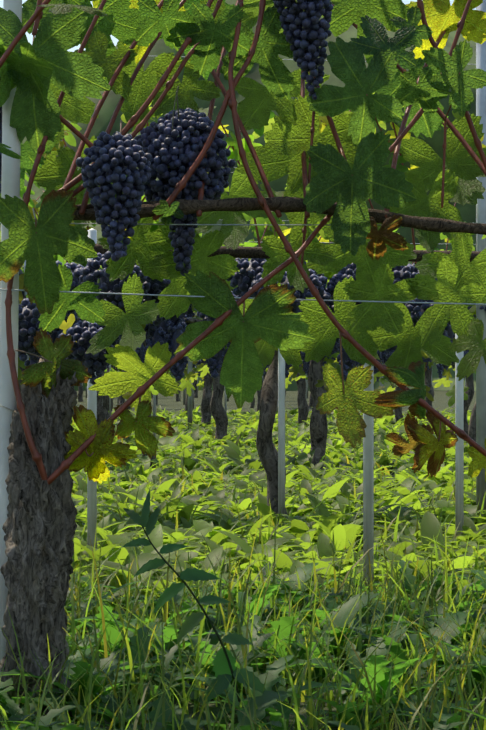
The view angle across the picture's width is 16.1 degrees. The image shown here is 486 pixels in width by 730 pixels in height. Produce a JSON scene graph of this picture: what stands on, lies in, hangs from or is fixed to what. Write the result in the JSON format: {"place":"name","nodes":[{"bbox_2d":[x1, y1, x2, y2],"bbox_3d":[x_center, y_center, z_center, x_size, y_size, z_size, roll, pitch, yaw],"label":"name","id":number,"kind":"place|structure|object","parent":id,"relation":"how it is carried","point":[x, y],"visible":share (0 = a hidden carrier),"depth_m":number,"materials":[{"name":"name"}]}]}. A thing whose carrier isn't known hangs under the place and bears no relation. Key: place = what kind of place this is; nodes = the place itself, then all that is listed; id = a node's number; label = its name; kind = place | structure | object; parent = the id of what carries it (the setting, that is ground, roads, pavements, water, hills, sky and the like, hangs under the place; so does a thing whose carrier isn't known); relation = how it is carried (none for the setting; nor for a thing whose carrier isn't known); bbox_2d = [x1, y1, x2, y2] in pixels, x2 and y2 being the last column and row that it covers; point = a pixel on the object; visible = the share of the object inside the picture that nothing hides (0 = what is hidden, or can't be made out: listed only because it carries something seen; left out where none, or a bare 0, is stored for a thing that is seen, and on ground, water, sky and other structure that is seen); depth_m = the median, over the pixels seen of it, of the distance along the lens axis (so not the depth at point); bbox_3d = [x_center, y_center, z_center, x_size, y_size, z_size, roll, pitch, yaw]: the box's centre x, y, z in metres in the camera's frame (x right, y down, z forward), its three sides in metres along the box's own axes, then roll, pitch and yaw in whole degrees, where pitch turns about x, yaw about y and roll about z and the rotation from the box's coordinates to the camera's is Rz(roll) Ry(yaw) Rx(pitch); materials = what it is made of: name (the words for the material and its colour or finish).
{"place":"outdoors","nodes":[
{"label":"outdoors","id":0,"kind":"place"},
{"bbox_2d":[0,0,475,51],"label":"sky","id":1,"kind":"structure","parent":0,"point":[29,36],"materials":[{"name":"white"}]},
{"bbox_2d":[34,339,444,372],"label":"grapes","id":2,"kind":"object","parent":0,"point":[304,363],"visible":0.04,"depth_m":12.51,"materials":[{"name":"food"}]},
{"bbox_2d":[29,349,454,373],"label":"grapes","id":3,"kind":"object","parent":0,"point":[423,358],"visible":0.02,"depth_m":15.83,"materials":[{"name":"food"}]},
{"bbox_2d":[0,390,485,729],"bbox_3d":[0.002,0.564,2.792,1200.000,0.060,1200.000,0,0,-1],"label":"ground","id":4,"kind":"structure","parent":0,"point":[439,402],"depth_m":9.44,"materials":[{"name":"brown soil"}]},
{"bbox_2d":[0,0,21,661],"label":"white post","id":5,"kind":"object","parent":4,"relation":"on","point":[10,178],"visible":0.38,"depth_m":2.80,"materials":[{"name":"white metal"}]},
{"bbox_2d":[0,222,485,304],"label":"trellis wires","id":6,"kind":"object","parent":5,"relation":"attached to","point":[5,289],"visible":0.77,"depth_m":2.83,"materials":[{"name":"grey metal"}]},
{"bbox_2d":[0,4,107,158],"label":"grape leaves","id":7,"kind":"object","parent":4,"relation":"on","point":[30,65],"visible":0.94,"depth_m":2.72,"materials":[{"name":"green plant"}]},
{"bbox_2d":[78,382,228,401],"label":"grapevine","id":8,"kind":"object","parent":4,"relation":"on","point":[80,392],"visible":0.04,"depth_m":31.44,"materials":[{"name":"brown wood"}]},
{"bbox_2d":[157,379,211,404],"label":"row stakes","id":9,"kind":"object","parent":4,"relation":"on","point":[184,395],"visible":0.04,"depth_m":28.46,"materials":[{"name":"grey metal"}]},
{"bbox_2d":[115,368,267,404],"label":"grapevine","id":10,"kind":"object","parent":4,"relation":"on","point":[211,389],"depth_m":28.51,"materials":[{"name":"brown wood"}]},
{"bbox_2d":[121,490,266,705],"bbox_3d":[-0.071,0.351,2.593,0.216,0.329,0.085,0,0,-16],"label":"goosefoot weed","id":11,"kind":"object","parent":4,"relation":"on","point":[224,661],"visible":0.98,"depth_m":2.58,"materials":[{"name":"green plant"}]},
{"bbox_2d":[86,378,307,397],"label":"row stakes","id":12,"kind":"object","parent":4,"relation":"on","point":[197,389],"depth_m":35.02,"materials":[{"name":"grey metal"}]},
{"bbox_2d":[115,371,285,397],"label":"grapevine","id":13,"kind":"object","parent":4,"relation":"on","point":[195,392],"depth_m":34.94,"materials":[{"name":"brown plant"}]},
{"bbox_2d":[119,363,326,412],"bbox_3d":[-2.909,-0.175,21.862,9.103,1.663,0.864,0,0,-6],"label":"grapevine","id":14,"kind":"object","parent":4,"relation":"on","point":[121,400],"depth_m":22.08,"materials":[{"name":"brown plant"}]},
{"bbox_2d":[116,363,359,408],"bbox_3d":[-3.063,-0.192,25.111,10.940,1.711,0.931,0,0,-9],"label":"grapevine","id":15,"kind":"object","parent":4,"relation":"on","point":[309,405],"depth_m":25.43,"materials":[{"name":"brown plant"}]},
{"bbox_2d":[0,0,475,390],"bbox_3d":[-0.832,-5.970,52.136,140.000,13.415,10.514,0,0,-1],"label":"grape leaves","id":16,"kind":"object","parent":4,"relation":"on","point":[434,143],"visible":0.1,"depth_m":53.37,"materials":[{"name":"green plant"}]},
{"bbox_2d":[0,91,485,515],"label":"grapevine","id":17,"kind":"object","parent":4,"relation":"on","point":[64,326],"depth_m":6.04,"materials":[{"name":"green plant"}]},
{"bbox_2d":[18,251,450,384],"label":"grape bunches","id":18,"kind":"object","parent":17,"relation":"hanging from","point":[247,277],"visible":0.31,"depth_m":3.81,"materials":[{"name":"food"}]},
{"bbox_2d":[34,191,455,316],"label":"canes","id":19,"kind":"object","parent":17,"relation":"attached to","point":[266,228],"visible":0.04,"depth_m":9.41,"materials":[{"name":"brown wood"}]},
{"bbox_2d":[54,244,480,261],"bbox_3d":[-0.006,-0.251,3.835,1.320,0.042,0.027,0,0,-6],"label":"vine branch","id":20,"kind":"object","parent":17,"relation":"attached to","point":[248,252],"visible":0.12,"depth_m":3.83,"materials":[{"name":"brown plant"}]},
{"bbox_2d":[0,0,485,714],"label":"vine","id":21,"kind":"object","parent":4,"relation":"on","point":[365,243],"depth_m":2.85,"materials":[{"name":"green plant"}]},
{"bbox_2d":[38,480,49,512],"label":"vine spur","id":22,"kind":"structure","parent":21,"relation":"attached to","point":[44,500],"depth_m":2.73,"materials":[{"name":"grey wood"}]},
{"bbox_2d":[0,0,332,275],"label":"grape bunches","id":23,"kind":"object","parent":21,"relation":"hanging from","point":[152,152],"visible":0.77,"depth_m":2.85,"materials":[{"name":"food"}]},
{"bbox_2d":[0,0,485,217],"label":"canes","id":24,"kind":"object","parent":21,"relation":"attached to","point":[215,75],"visible":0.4,"depth_m":2.91,"materials":[{"name":"brown wood"}]},
{"bbox_2d":[5,0,485,484],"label":"vine shoots","id":25,"kind":"object","parent":21,"relation":"attached to","point":[231,102],"visible":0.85,"depth_m":2.81,"materials":[{"name":"brown wood"}]},
{"bbox_2d":[62,110,447,272],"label":"canes","id":26,"kind":"object","parent":21,"relation":"attached to","point":[371,205],"depth_m":6.02,"materials":[{"name":"brown wood"}]},
{"bbox_2d":[73,196,485,234],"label":"vine branch","id":27,"kind":"object","parent":21,"relation":"attached to","point":[281,204],"visible":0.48,"depth_m":2.83,"materials":[{"name":"brown plant"}]},
{"bbox_2d":[0,514,485,729],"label":"grass","id":28,"kind":"structure","parent":4,"relation":"on","point":[399,586],"depth_m":2.88,"materials":[{"name":"green plant"}]},
{"bbox_2d":[0,560,485,729],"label":"weeds","id":29,"kind":"object","parent":4,"relation":"on","point":[266,702],"visible":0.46,"depth_m":2.96,"materials":[{"name":"green plant"}]},
{"bbox_2d":[21,264,475,429],"bbox_3d":[-1.545,-0.183,15.583,9.675,1.639,0.802,0,0,-8],"label":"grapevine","id":30,"kind":"object","parent":4,"relation":"on","point":[303,409],"depth_m":15.74,"materials":[{"name":"brown wood"}]},
{"bbox_2d":[25,183,475,468],"bbox_3d":[-0.983,-0.218,9.107,7.266,1.659,0.859,0,0,-10],"label":"grapevine","id":31,"kind":"object","parent":4,"relation":"on","point":[318,430],"depth_m":9.27,"materials":[{"name":"plant"}]},
{"bbox_2d":[19,261,485,389],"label":"grapes","id":32,"kind":"object","parent":31,"relation":"hanging from","point":[173,328],"visible":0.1,"depth_m":5.98,"materials":[{"name":"food"}]},
{"bbox_2d":[24,0,485,515],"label":"row stakes","id":33,"kind":"object","parent":4,"relation":"on","point":[480,313],"depth_m":6.10,"materials":[{"name":"grey metal"}]},
{"bbox_2d":[109,357,401,428],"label":"row stakes","id":34,"kind":"object","parent":4,"relation":"on","point":[189,399],"depth_m":15.60,"materials":[{"name":"grey metal"}]},
{"bbox_2d":[106,356,433,415],"bbox_3d":[-2.479,-0.200,18.628,10.232,1.690,0.953,0,0,-8],"label":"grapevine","id":35,"kind":"object","parent":4,"relation":"on","point":[428,375],"depth_m":19.22,"materials":[{"name":"brown wood"}]},
{"bbox_2d":[122,358,442,378],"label":"grapes","id":36,"kind":"object","parent":35,"relation":"hanging from","point":[439,368],"visible":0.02,"depth_m":19.19,"materials":[{"name":"food"}]},
{"bbox_2d":[70,404,471,481],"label":"weeds","id":37,"kind":"object","parent":4,"relation":"on","point":[234,457],"visible":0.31,"depth_m":10.65,"materials":[{"name":"green plant"}]},
{"bbox_2d":[71,407,470,485],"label":"grass","id":38,"kind":"structure","parent":4,"relation":"on","point":[330,466],"depth_m":10.09,"materials":[{"name":"green plant"}]},
{"bbox_2d":[87,228,463,594],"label":"trellis posts","id":39,"kind":"object","parent":4,"relation":"on","point":[368,485],"visible":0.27,"depth_m":4.58,"materials":[{"name":"grey metal"}]},
{"bbox_2d":[78,167,475,467],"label":"row stakes","id":40,"kind":"object","parent":4,"relation":"on","point":[154,406],"depth_m":9.23,"materials":[{"name":"grey metal"}]},
{"bbox_2d":[70,464,485,609],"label":"weeds","id":41,"kind":"object","parent":4,"relation":"on","point":[185,507],"visible":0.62,"depth_m":5.32,"materials":[{"name":"green plant"}]},
{"bbox_2d":[71,466,485,602],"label":"grass","id":42,"kind":"structure","parent":4,"relation":"on","point":[384,535],"depth_m":5.42,"materials":[{"name":"green plant"}]},
{"bbox_2d":[102,220,466,419],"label":"row stakes","id":43,"kind":"object","parent":4,"relation":"on","point":[225,401],"visible":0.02,"depth_m":12.52,"materials":[{"name":"grey metal"}]},
{"bbox_2d":[97,231,475,444],"bbox_3d":[-1.410,-0.210,12.277,7.324,1.669,0.779,0,0,-8],"label":"grapevine","id":44,"kind":"object","parent":4,"relation":"on","point":[218,413],"depth_m":12.41,"materials":[{"name":"brown plant"}]},
{"bbox_2d":[41,304,475,381],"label":"grapes","id":45,"kind":"object","parent":44,"relation":"hanging from","point":[140,352],"visible":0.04,"depth_m":9.30,"materials":[{"name":"food"}]},
{"bbox_2d":[193,370,382,401],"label":"vine trunks","id":46,"kind":"object","parent":4,"relation":"on","point":[381,384],"depth_m":22.38,"materials":[{"name":"brown wood"}]},
{"bbox_2d":[192,376,431,412],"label":"row stakes","id":47,"kind":"object","parent":4,"relation":"on","point":[277,404],"depth_m":18.92,"materials":[{"name":"grey metal"}]},
{"bbox_2d":[193,359,358,375],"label":"grapes","id":48,"kind":"object","parent":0,"point":[199,362],"depth_m":22.14,"materials":[{"name":"food"}]}
]}

